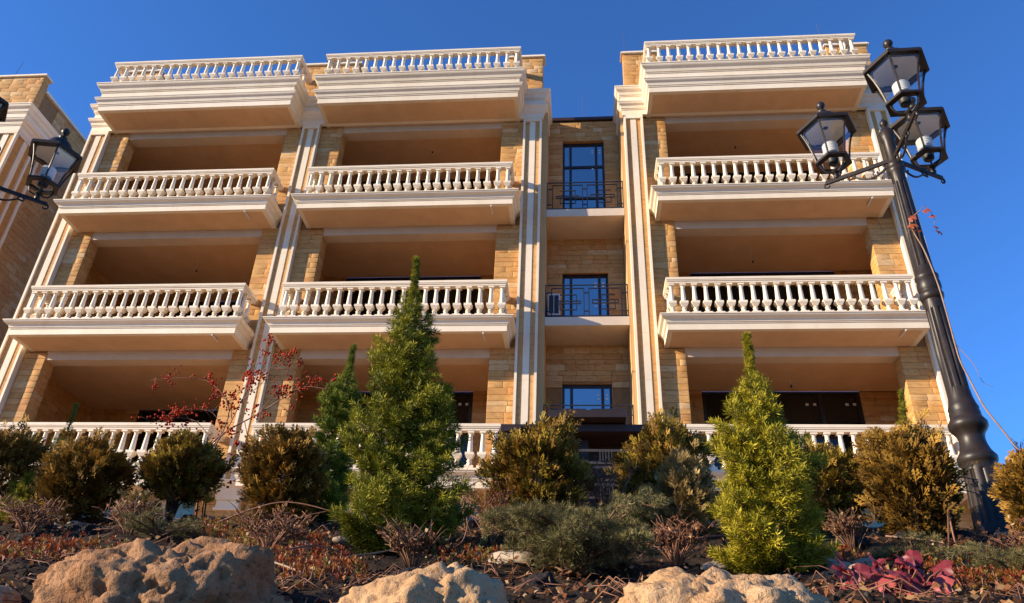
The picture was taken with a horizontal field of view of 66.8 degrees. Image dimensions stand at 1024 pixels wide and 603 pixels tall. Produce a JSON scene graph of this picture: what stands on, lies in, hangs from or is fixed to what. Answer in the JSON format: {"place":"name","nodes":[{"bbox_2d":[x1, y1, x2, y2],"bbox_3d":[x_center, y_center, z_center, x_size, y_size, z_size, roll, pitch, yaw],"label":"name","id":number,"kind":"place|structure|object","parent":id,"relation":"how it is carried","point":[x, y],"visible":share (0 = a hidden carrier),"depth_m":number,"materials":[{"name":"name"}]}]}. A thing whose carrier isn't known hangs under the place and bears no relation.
{"place":"outdoors","nodes":[
{"label":"outdoors","id":0,"kind":"place"},
{"bbox_2d":[0,62,86,347],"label":"apartment building","id":1,"kind":"structure","parent":0,"point":[36,110],"depth_m":21.51,"materials":[{"name":"stone"}]},
{"bbox_2d":[0,513,1023,602],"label":"garden bed","id":2,"kind":"object","parent":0,"point":[390,561],"visible":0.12,"depth_m":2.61,"materials":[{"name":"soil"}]},
{"bbox_2d":[0,585,21,602],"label":"boulder","id":3,"kind":"object","parent":2,"relation":"on","point":[4,593],"visible":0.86,"depth_m":1.63,"materials":[{"name":"stone"}]},
{"bbox_2d":[0,470,40,524],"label":"golden conifer","id":4,"kind":"object","parent":2,"relation":"on","point":[23,495],"visible":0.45,"depth_m":4.55,"materials":[{"name":"green plant"}]},
{"bbox_2d":[14,532,40,543],"bbox_3d":[-2.213,1.108,3.564,0.127,0.104,0.141,0,-31,4],"label":"lava rock","id":5,"kind":"object","parent":2,"relation":"on","point":[21,536],"visible":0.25,"depth_m":3.53,"materials":[{"name":"grey stone"}]},
{"bbox_2d":[0,414,58,517],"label":"thuja shrub","id":6,"kind":"object","parent":2,"relation":"on","point":[21,453],"visible":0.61,"depth_m":4.79,"materials":[{"name":"green plant"}]},
{"bbox_2d":[0,491,71,533],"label":"dry perennial","id":7,"kind":"object","parent":2,"relation":"on","point":[39,515],"visible":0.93,"depth_m":3.70,"materials":[{"name":"brown plant"}]},
{"bbox_2d":[0,97,81,209],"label":"street lamp","id":8,"kind":"object","parent":2,"relation":"on","point":[53,156],"visible":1,"depth_m":6.41,"materials":[{"name":"metal"}]},
{"bbox_2d":[34,521,55,528],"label":"lava rock","id":9,"kind":"object","parent":2,"relation":"on","point":[51,525],"visible":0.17,"depth_m":3.94,"materials":[{"name":"grey stone"}]},
{"bbox_2d":[41,402,79,464],"bbox_3d":[-3.089,1.089,5.251,0.294,0.885,0.316,-1,-31,5],"label":"spruce tree","id":10,"kind":"object","parent":2,"relation":"on","point":[71,418],"visible":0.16,"depth_m":5.38,"materials":[{"name":"green plant"}]},
{"bbox_2d":[54,536,70,543],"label":"lava rock","id":11,"kind":"object","parent":2,"relation":"on","point":[57,538],"visible":0.05,"depth_m":3.49,"materials":[{"name":"grey stone"}]},
{"bbox_2d":[0,530,129,561],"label":"sedum patch","id":12,"kind":"object","parent":2,"relation":"on","point":[31,545],"visible":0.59,"depth_m":2.94,"materials":[{"name":"brown plant"}]},
{"bbox_2d":[63,524,81,532],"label":"lava rock","id":13,"kind":"object","parent":2,"relation":"on","point":[73,527],"visible":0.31,"depth_m":3.84,"materials":[{"name":"grey stone"}]},
{"bbox_2d":[68,521,83,524],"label":"pebble","id":14,"kind":"object","parent":2,"relation":"on","point":[78,522],"visible":0.27,"depth_m":4.28,"materials":[{"name":"grey stone"}]},
{"bbox_2d":[21,426,140,523],"bbox_3d":[-2.489,1.043,4.507,0.590,0.644,0.587,-1,-31,5],"label":"thuja shrub","id":15,"kind":"object","parent":2,"relation":"on","point":[96,472],"visible":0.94,"depth_m":4.41,"materials":[{"name":"green plant"}]},
{"bbox_2d":[74,522,104,536],"bbox_3d":[-2.006,1.113,3.701,0.136,0.108,0.144,-10,-40,11],"label":"lava rock","id":16,"kind":"object","parent":2,"relation":"on","point":[87,528],"visible":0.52,"depth_m":3.66,"materials":[{"name":"grey stone"}]},
{"bbox_2d":[96,490,172,533],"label":"dry perennial","id":17,"kind":"object","parent":2,"relation":"on","point":[132,508],"visible":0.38,"depth_m":3.65,"materials":[{"name":"brown plant"}]},
{"bbox_2d":[107,488,165,525],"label":"juniper shrub","id":18,"kind":"object","parent":2,"relation":"on","point":[143,495],"visible":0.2,"depth_m":4.15,"materials":[{"name":"green plant"}]},
{"bbox_2d":[119,505,202,538],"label":"juniper shrub","id":19,"kind":"object","parent":2,"relation":"on","point":[155,528],"visible":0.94,"depth_m":3.46,"materials":[{"name":"green plant"}]},
{"bbox_2d":[30,536,292,602],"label":"boulder","id":20,"kind":"object","parent":2,"relation":"on","point":[202,569],"visible":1,"depth_m":1.51,"materials":[{"name":"brown stone"}]},
{"bbox_2d":[129,427,238,523],"bbox_3d":[-1.962,1.064,4.597,0.509,0.654,0.622,-20,-37,33],"label":"thuja shrub","id":21,"kind":"object","parent":2,"relation":"on","point":[185,465],"visible":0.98,"depth_m":4.50,"materials":[{"name":"green plant"}]},
{"bbox_2d":[181,514,196,521],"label":"lava rock","id":22,"kind":"object","parent":2,"relation":"on","point":[184,516],"visible":0.21,"depth_m":4.45,"materials":[{"name":"grey stone"}]},
{"bbox_2d":[182,514,282,546],"bbox_3d":[-1.246,1.064,3.525,0.419,0.430,1.096,12,-32,-16],"label":"sedum patch","id":23,"kind":"object","parent":2,"relation":"on","point":[232,537],"visible":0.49,"depth_m":3.53,"materials":[{"name":"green plant"}]},
{"bbox_2d":[131,333,340,518],"bbox_3d":[-1.749,0.776,4.984,1.363,1.266,0.290,-3,-31,9],"label":"berry bush","id":24,"kind":"object","parent":2,"relation":"on","point":[249,374],"visible":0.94,"depth_m":5.03,"materials":[{"name":"red plant"}]},
{"bbox_2d":[208,501,327,526],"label":"fallen twig","id":25,"kind":"object","parent":2,"relation":"on","point":[270,504],"visible":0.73,"depth_m":3.91,"materials":[{"name":"brown wood"}]},
{"bbox_2d":[226,498,320,549],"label":"dry perennial","id":26,"kind":"object","parent":2,"relation":"on","point":[287,528],"visible":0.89,"depth_m":3.17,"materials":[{"name":"brown plant"}]},
{"bbox_2d":[234,421,329,526],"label":"thuja shrub","id":27,"kind":"object","parent":2,"relation":"on","point":[271,467],"visible":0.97,"depth_m":4.30,"materials":[{"name":"green plant"}]},
{"bbox_2d":[274,564,290,575],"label":"lava rock","id":28,"kind":"object","parent":2,"relation":"on","point":[281,570],"visible":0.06,"depth_m":2.45,"materials":[{"name":"black stone"}]},
{"bbox_2d":[275,561,302,572],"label":"fallen twig","id":29,"kind":"object","parent":2,"relation":"on","point":[281,564],"visible":0.2,"depth_m":2.26,"materials":[{"name":"wood"}]},
{"bbox_2d":[230,510,368,550],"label":"fallen twig","id":30,"kind":"object","parent":2,"relation":"on","point":[296,519],"visible":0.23,"depth_m":3.54,"materials":[{"name":"brown wood"}]},
{"bbox_2d":[291,542,315,549],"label":"pebble","id":31,"kind":"object","parent":2,"relation":"on","point":[307,543],"visible":0.16,"depth_m":3.25,"materials":[{"name":"grey stone"}]},
{"bbox_2d":[273,545,342,553],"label":"fallen twig","id":32,"kind":"object","parent":2,"relation":"on","point":[309,546],"visible":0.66,"depth_m":2.78,"materials":[{"name":"brown wood"}]},
{"bbox_2d":[270,525,370,582],"bbox_3d":[-0.712,0.894,2.792,0.344,0.502,1.472,13,-32,-17],"label":"sedum patch","id":33,"kind":"object","parent":2,"relation":"on","point":[305,564],"visible":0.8,"depth_m":2.37,"materials":[{"name":"brown plant"}]},
{"bbox_2d":[290,343,362,521],"bbox_3d":[-1.220,0.870,5.193,0.477,1.341,0.474,13,-32,-17],"label":"spruce tree","id":34,"kind":"object","parent":2,"relation":"on","point":[338,460],"visible":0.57,"depth_m":5.13,"materials":[{"name":"green plant"}]},
{"bbox_2d":[332,536,355,547],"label":"pebble","id":35,"kind":"object","parent":2,"relation":"on","point":[337,540],"visible":0.37,"depth_m":3.37,"materials":[{"name":"white stone"}]},
{"bbox_2d":[347,518,431,556],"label":"fallen twig","id":36,"kind":"object","parent":2,"relation":"on","point":[381,551],"visible":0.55,"depth_m":2.95,"materials":[{"name":"brown wood"}]},
{"bbox_2d":[325,255,478,556],"bbox_3d":[-0.452,0.447,3.630,0.664,1.599,0.672,-1,-31,5],"label":"spruce tree","id":37,"kind":"object","parent":2,"relation":"on","point":[407,398],"visible":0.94,"depth_m":3.40,"materials":[{"name":"green plant"}]},
{"bbox_2d":[394,566,423,575],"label":"lava rock","id":38,"kind":"object","parent":2,"relation":"on","point":[409,569],"visible":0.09,"depth_m":2.34,"materials":[{"name":"grey stone"}]},
{"bbox_2d":[374,513,463,567],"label":"dry perennial","id":39,"kind":"object","parent":2,"relation":"on","point":[402,542],"visible":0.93,"depth_m":2.54,"materials":[{"name":"brown plant"}]},
{"bbox_2d":[338,561,508,602],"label":"boulder","id":40,"kind":"object","parent":2,"relation":"on","point":[441,582],"visible":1,"depth_m":1.45,"materials":[{"name":"stone"}]},
{"bbox_2d":[448,520,468,549],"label":"fallen twig","id":41,"kind":"object","parent":2,"relation":"on","point":[463,538],"visible":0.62,"depth_m":3.05,"materials":[{"name":"brown wood"}]},
{"bbox_2d":[459,520,479,526],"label":"lava rock","id":42,"kind":"object","parent":2,"relation":"on","point":[474,523],"visible":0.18,"depth_m":4.29,"materials":[{"name":"grey stone"}]},
{"bbox_2d":[420,525,520,566],"bbox_3d":[-0.192,0.943,3.009,0.535,0.381,0.932,-1,-31,5],"label":"sedum patch","id":43,"kind":"object","parent":2,"relation":"on","point":[470,552],"visible":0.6,"depth_m":2.93,"materials":[{"name":"brown plant"}]},
{"bbox_2d":[454,464,487,526],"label":"barberry shrub","id":44,"kind":"object","parent":2,"relation":"on","point":[471,499],"visible":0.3,"depth_m":4.26,"materials":[{"name":"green plant"}]},
{"bbox_2d":[462,477,518,533],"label":"barberry shrub","id":45,"kind":"object","parent":2,"relation":"on","point":[487,503],"visible":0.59,"depth_m":3.80,"materials":[{"name":"red plant"}]},
{"bbox_2d":[492,550,514,563],"bbox_3d":[0.001,0.952,2.835,0.167,0.085,0.123,-14,-37,37],"label":"pebble","id":46,"kind":"object","parent":2,"relation":"on","point":[504,558],"visible":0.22,"depth_m":2.80,"materials":[{"name":"white stone"}]},
{"bbox_2d":[0,517,1023,602],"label":"soil crumbs","id":47,"kind":"object","parent":2,"relation":"on","point":[839,594],"visible":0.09,"depth_m":2.31,"materials":[{"name":"brown soil"}]},
{"bbox_2d":[509,550,547,564],"bbox_3d":[0.076,0.926,2.762,0.172,0.071,0.118,16,-30,1],"label":"pebble","id":48,"kind":"object","parent":2,"relation":"on","point":[520,558],"visible":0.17,"depth_m":2.72,"materials":[{"name":"white stone"}]},
{"bbox_2d":[471,399,599,530],"bbox_3d":[0.119,0.934,4.104,0.694,0.750,0.630,14,-32,-19],"label":"thuja shrub","id":49,"kind":"object","parent":2,"relation":"on","point":[552,444],"visible":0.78,"depth_m":3.98,"materials":[{"name":"green plant"}]},
{"bbox_2d":[518,571,555,586],"bbox_3d":[0.072,0.783,2.136,0.107,0.074,0.115,-25,-30,20],"label":"lava rock","id":50,"kind":"object","parent":2,"relation":"on","point":[543,577],"visible":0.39,"depth_m":2.11,"materials":[{"name":"grey stone"}]},
{"bbox_2d":[476,485,670,576],"bbox_3d":[0.204,0.772,2.604,0.643,0.324,0.689,-1,-31,5],"label":"juniper shrub","id":51,"kind":"object","parent":2,"relation":"on","point":[567,539],"visible":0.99,"depth_m":2.49,"materials":[{"name":"green plant"}]},
{"bbox_2d":[577,454,642,515],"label":"barberry shrub","id":52,"kind":"object","parent":2,"relation":"on","point":[602,492],"visible":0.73,"depth_m":4.10,"materials":[{"name":"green plant"}]},
{"bbox_2d":[622,496,642,524],"bbox_3d":[0.594,1.115,3.938,0.162,0.289,0.183,-1,-31,5],"label":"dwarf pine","id":53,"kind":"object","parent":2,"relation":"on","point":[635,515],"visible":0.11,"depth_m":3.92,"materials":[{"name":"green plant"}]},
{"bbox_2d":[603,406,717,527],"bbox_3d":[0.845,0.984,4.372,0.661,0.732,0.600,-1,-31,5],"label":"thuja shrub","id":54,"kind":"object","parent":2,"relation":"on","point":[651,451],"visible":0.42,"depth_m":4.30,"materials":[{"name":"green plant"}]},
{"bbox_2d":[636,439,724,538],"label":"shrub","id":55,"kind":"object","parent":2,"relation":"on","point":[674,489],"visible":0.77,"depth_m":3.63,"materials":[{"name":"green plant"}]},
{"bbox_2d":[644,506,717,564],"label":"dry perennial","id":56,"kind":"object","parent":2,"relation":"on","point":[676,557],"visible":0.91,"depth_m":2.92,"materials":[{"name":"brown plant"}]},
{"bbox_2d":[697,535,726,538],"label":"fallen twig","id":57,"kind":"object","parent":2,"relation":"on","point":[713,536],"visible":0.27,"depth_m":3.44,"materials":[{"name":"brown wood"}]},
{"bbox_2d":[701,561,731,570],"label":"pebble","id":58,"kind":"object","parent":2,"relation":"on","point":[704,567],"visible":0.45,"depth_m":2.77,"materials":[{"name":"grey stone"}]},
{"bbox_2d":[618,566,830,602],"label":"boulder","id":59,"kind":"object","parent":2,"relation":"on","point":[676,584],"visible":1,"depth_m":1.41,"materials":[{"name":"beige stone"}]},
{"bbox_2d":[703,331,842,574],"bbox_3d":[0.922,0.557,2.865,0.481,1.028,0.469,-1,-31,5],"label":"spruce tree","id":60,"kind":"object","parent":2,"relation":"on","point":[749,458],"visible":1,"depth_m":2.70,"materials":[{"name":"green plant"}]},
{"bbox_2d":[802,570,851,587],"bbox_3d":[0.940,0.846,2.306,0.168,0.089,0.117,-1,-26,-20],"label":"lava rock","id":61,"kind":"object","parent":2,"relation":"on","point":[828,574],"visible":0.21,"depth_m":2.27,"materials":[{"name":"grey stone"}]},
{"bbox_2d":[822,558,836,565],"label":"pebble","id":62,"kind":"object","parent":2,"relation":"on","point":[828,561],"visible":0.11,"depth_m":2.73,"materials":[{"name":"grey stone"}]},
{"bbox_2d":[793,435,872,533],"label":"thuja shrub","id":63,"kind":"object","parent":2,"relation":"on","point":[841,485],"visible":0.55,"depth_m":4.03,"materials":[{"name":"green plant"}]},
{"bbox_2d":[823,546,842,560],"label":"rock","id":64,"kind":"object","parent":2,"relation":"on","point":[839,558],"visible":0.31,"depth_m":2.88,"materials":[{"name":"grey stone"}]},
{"bbox_2d":[825,561,851,570],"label":"pebble","id":65,"kind":"object","parent":2,"relation":"on","point":[834,563],"visible":0.26,"depth_m":2.60,"materials":[{"name":"grey stone"}]},
{"bbox_2d":[832,543,866,562],"bbox_3d":[1.206,0.969,2.950,0.344,0.179,0.381,-1,-31,5],"label":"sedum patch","id":66,"kind":"object","parent":2,"relation":"on","point":[845,555],"visible":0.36,"depth_m":2.91,"materials":[{"name":"brown plant"}]},
{"bbox_2d":[819,504,883,551],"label":"dry perennial","id":67,"kind":"object","parent":2,"relation":"on","point":[845,527],"visible":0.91,"depth_m":3.32,"materials":[{"name":"brown plant"}]},
{"bbox_2d":[834,533,869,547],"bbox_3d":[1.496,1.058,3.412,0.146,0.106,0.150,-7,-21,38],"label":"lava rock","id":68,"kind":"object","parent":2,"relation":"on","point":[865,541],"visible":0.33,"depth_m":3.36,"materials":[{"name":"black stone"}]},
{"bbox_2d":[852,558,879,566],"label":"pebble","id":69,"kind":"object","parent":2,"relation":"on","point":[862,560],"visible":0.19,"depth_m":2.72,"materials":[{"name":"grey stone"}]},
{"bbox_2d":[865,531,885,535],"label":"pebble","id":70,"kind":"object","parent":2,"relation":"on","point":[874,532],"visible":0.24,"depth_m":4.04,"materials":[{"name":"grey stone"}]},
{"bbox_2d":[831,550,956,597],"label":"heuchera plant","id":71,"kind":"object","parent":2,"relation":"on","point":[911,565],"visible":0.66,"depth_m":2.01,"materials":[{"name":"pink plant"}]},
{"bbox_2d":[796,39,1009,535],"bbox_3d":[2.673,-0.225,4.941,1.117,3.491,0.987,-1,-31,5],"label":"street lamp","id":72,"kind":"object","parent":2,"relation":"on","point":[898,72],"visible":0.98,"depth_m":5.26,"materials":[{"name":"metal"}]},
{"bbox_2d":[907,206,1019,450],"bbox_3d":[2.715,0.107,4.751,0.305,1.734,0.064,4,-31,-3],"label":"dry vine","id":73,"kind":"object","parent":72,"relation":"attached to","point":[910,225],"visible":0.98,"depth_m":4.79,"materials":[{"name":"red plant"}]},
{"bbox_2d":[895,531,923,543],"bbox_3d":[1.741,1.047,3.401,0.129,0.070,0.111,10,-17,-4],"label":"lava rock","id":74,"kind":"object","parent":2,"relation":"on","point":[899,533],"visible":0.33,"depth_m":3.38,"materials":[{"name":"grey stone"}]},
{"bbox_2d":[847,407,977,537],"bbox_3d":[2.022,0.908,3.942,0.578,0.710,0.567,-1,-31,5],"label":"thuja shrub","id":75,"kind":"object","parent":2,"relation":"on","point":[921,451],"visible":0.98,"depth_m":3.83,"materials":[{"name":"green plant"}]},
{"bbox_2d":[868,529,972,571],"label":"juniper shrub","id":76,"kind":"object","parent":2,"relation":"on","point":[890,551],"visible":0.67,"depth_m":2.62,"materials":[{"name":"green plant"}]},
{"bbox_2d":[877,388,965,523],"bbox_3d":[2.478,1.001,4.884,0.509,1.008,0.538,-1,-31,5],"label":"spruce tree","id":77,"kind":"object","parent":2,"relation":"on","point":[901,397],"visible":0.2,"depth_m":5.05,"materials":[{"name":"green plant"}]},
{"bbox_2d":[885,535,982,550],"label":"fallen twig","id":78,"kind":"object","parent":2,"relation":"on","point":[912,538],"visible":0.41,"depth_m":3.38,"materials":[{"name":"wood"}]},
{"bbox_2d":[940,529,957,538],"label":"lava rock","id":79,"kind":"object","parent":2,"relation":"on","point":[950,533],"visible":0.26,"depth_m":3.79,"materials":[{"name":"grey stone"}]},
{"bbox_2d":[894,538,1023,595],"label":"sedum patch","id":80,"kind":"object","parent":2,"relation":"on","point":[974,575],"visible":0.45,"depth_m":2.37,"materials":[{"name":"brown plant"}]},
{"bbox_2d":[947,477,978,541],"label":"fallen twig","id":81,"kind":"object","parent":2,"relation":"on","point":[953,535],"visible":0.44,"depth_m":3.69,"materials":[{"name":"brown wood"}]},
{"bbox_2d":[951,531,978,541],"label":"lava rock","id":82,"kind":"object","parent":2,"relation":"on","point":[965,534],"visible":0.45,"depth_m":3.72,"materials":[{"name":"black stone"}]},
{"bbox_2d":[947,490,986,544],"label":"fallen twig","id":83,"kind":"object","parent":2,"relation":"on","point":[948,516],"visible":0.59,"depth_m":3.62,"materials":[{"name":"brown wood"}]},
{"bbox_2d":[944,539,1023,579],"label":"juniper shrub","id":84,"kind":"object","parent":2,"relation":"on","point":[984,558],"visible":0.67,"depth_m":2.44,"materials":[{"name":"green plant"}]},
{"bbox_2d":[972,515,1023,557],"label":"dry perennial","id":85,"kind":"object","parent":2,"relation":"on","point":[1010,541],"visible":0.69,"depth_m":2.74,"materials":[{"name":"brown plant"}]},
{"bbox_2d":[993,532,1008,537],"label":"pebble","id":86,"kind":"object","parent":2,"relation":"on","point":[995,535],"visible":0.29,"depth_m":3.93,"materials":[{"name":"grey stone"}]},
{"bbox_2d":[987,439,1023,543],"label":"thuja shrub","id":87,"kind":"object","parent":2,"relation":"on","point":[1009,491],"visible":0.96,"depth_m":3.52,"materials":[{"name":"yellow plant"}]},
{"bbox_2d":[0,0,1023,467],"label":"sky","id":88,"kind":"structure","parent":0,"point":[973,50],"materials":[{"name":"blue"}]},
{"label":"pavement","id":89,"kind":"structure","parent":0,"visible":0},
{"bbox_2d":[0,24,972,528],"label":"apartment building","id":90,"kind":"structure","parent":89,"relation":"on","point":[308,212],"depth_m":18.48,"materials":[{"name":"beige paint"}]},
{"bbox_2d":[85,498,195,520],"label":"window","id":91,"kind":"structure","parent":90,"relation":"in","point":[180,509],"depth_m":15.49,"materials":[{"name":"blue glass"}]},
{"bbox_2d":[125,410,218,461],"bbox_3d":[-7.732,4.140,19.544,4.250,2.975,0.110,-1,-31,5],"label":"window","id":92,"kind":"structure","parent":90,"relation":"in","point":[203,417],"depth_m":20.22,"materials":[{"name":"black glass"}]},
{"bbox_2d":[168,301,241,316],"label":"window","id":93,"kind":"structure","parent":90,"relation":"in","point":[220,313],"depth_m":21.94,"materials":[{"name":"brown glass"}]},
{"bbox_2d":[269,501,479,520],"bbox_3d":[-2.728,5.221,14.516,4.860,2.990,0.095,-1,-31,5],"label":"window","id":94,"kind":"structure","parent":90,"relation":"in","point":[477,509],"depth_m":15.07,"materials":[{"name":"blue glass"}]},
{"bbox_2d":[319,392,472,466],"bbox_3d":[-2.769,3.498,18.118,3.600,2.975,0.110,-1,-31,5],"label":"window","id":95,"kind":"structure","parent":90,"relation":"in","point":[464,400],"depth_m":18.51,"materials":[{"name":"black glass"}]},
{"bbox_2d":[340,276,480,315],"bbox_3d":[-2.653,0.660,19.797,3.600,2.975,0.110,-1,-31,5],"label":"window","id":96,"kind":"structure","parent":90,"relation":"in","point":[474,293],"depth_m":20.24,"materials":[{"name":"brown glass"}]},
{"bbox_2d":[361,179,485,191],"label":"window","id":97,"kind":"structure","parent":90,"relation":"in","point":[461,181],"depth_m":22.12,"materials":[{"name":"brown glass"}]},
{"bbox_2d":[547,294,559,315],"bbox_3d":[0.970,0.293,17.810,0.310,0.920,0.307,-1,-31,5],"label":"air conditioner","id":98,"kind":"object","parent":90,"relation":"on","point":[555,307],"visible":0.49,"depth_m":17.76,"materials":[{"name":"white plastic"}]},
{"bbox_2d":[562,140,605,207],"bbox_3d":[1.859,-2.934,20.114,1.110,3.000,0.270,-1,-31,5],"label":"french window","id":99,"kind":"structure","parent":90,"relation":"in","point":[582,161],"depth_m":20.37,"materials":[{"name":"blue glass"}]},
{"bbox_2d":[562,273,609,316],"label":"french window","id":100,"kind":"structure","parent":90,"relation":"in","point":[597,278],"depth_m":18.45,"materials":[{"name":"blue glass"}]},
{"bbox_2d":[562,383,612,409],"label":"french window","id":101,"kind":"structure","parent":90,"relation":"in","point":[572,393],"depth_m":17.12,"materials":[{"name":"blue glass"}]},
{"bbox_2d":[680,171,808,183],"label":"window","id":102,"kind":"structure","parent":90,"relation":"in","point":[785,173],"depth_m":21.35,"materials":[{"name":"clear glass"}]},
{"bbox_2d":[690,271,837,311],"bbox_3d":[6.283,0.564,19.017,3.560,2.975,0.110,-1,-31,5],"label":"window","id":103,"kind":"structure","parent":90,"relation":"in","point":[746,289],"depth_m":19.45,"materials":[{"name":"brown glass"}]},
{"bbox_2d":[702,392,864,469],"bbox_3d":[6.167,3.402,17.338,3.560,2.975,0.110,-1,-31,5],"label":"window","id":104,"kind":"structure","parent":90,"relation":"in","point":[845,408],"depth_m":17.82,"materials":[{"name":"black glass"}]},
{"bbox_2d":[706,508,885,527],"bbox_3d":[5.624,5.131,13.787,4.970,2.990,0.095,-1,-31,5],"label":"window","id":105,"kind":"structure","parent":90,"relation":"in","point":[875,524],"depth_m":14.31,"materials":[{"name":"blue glass"}]},
{"bbox_2d":[501,410,676,525],"bbox_3d":[1.386,4.117,13.308,3.160,3.950,2.150,-1,-31,5],"label":"entrance canopy","id":106,"kind":"object","parent":89,"relation":"on","point":[602,434],"visible":0.18,"depth_m":13.50,"materials":[{"name":"brown"}]}
]}

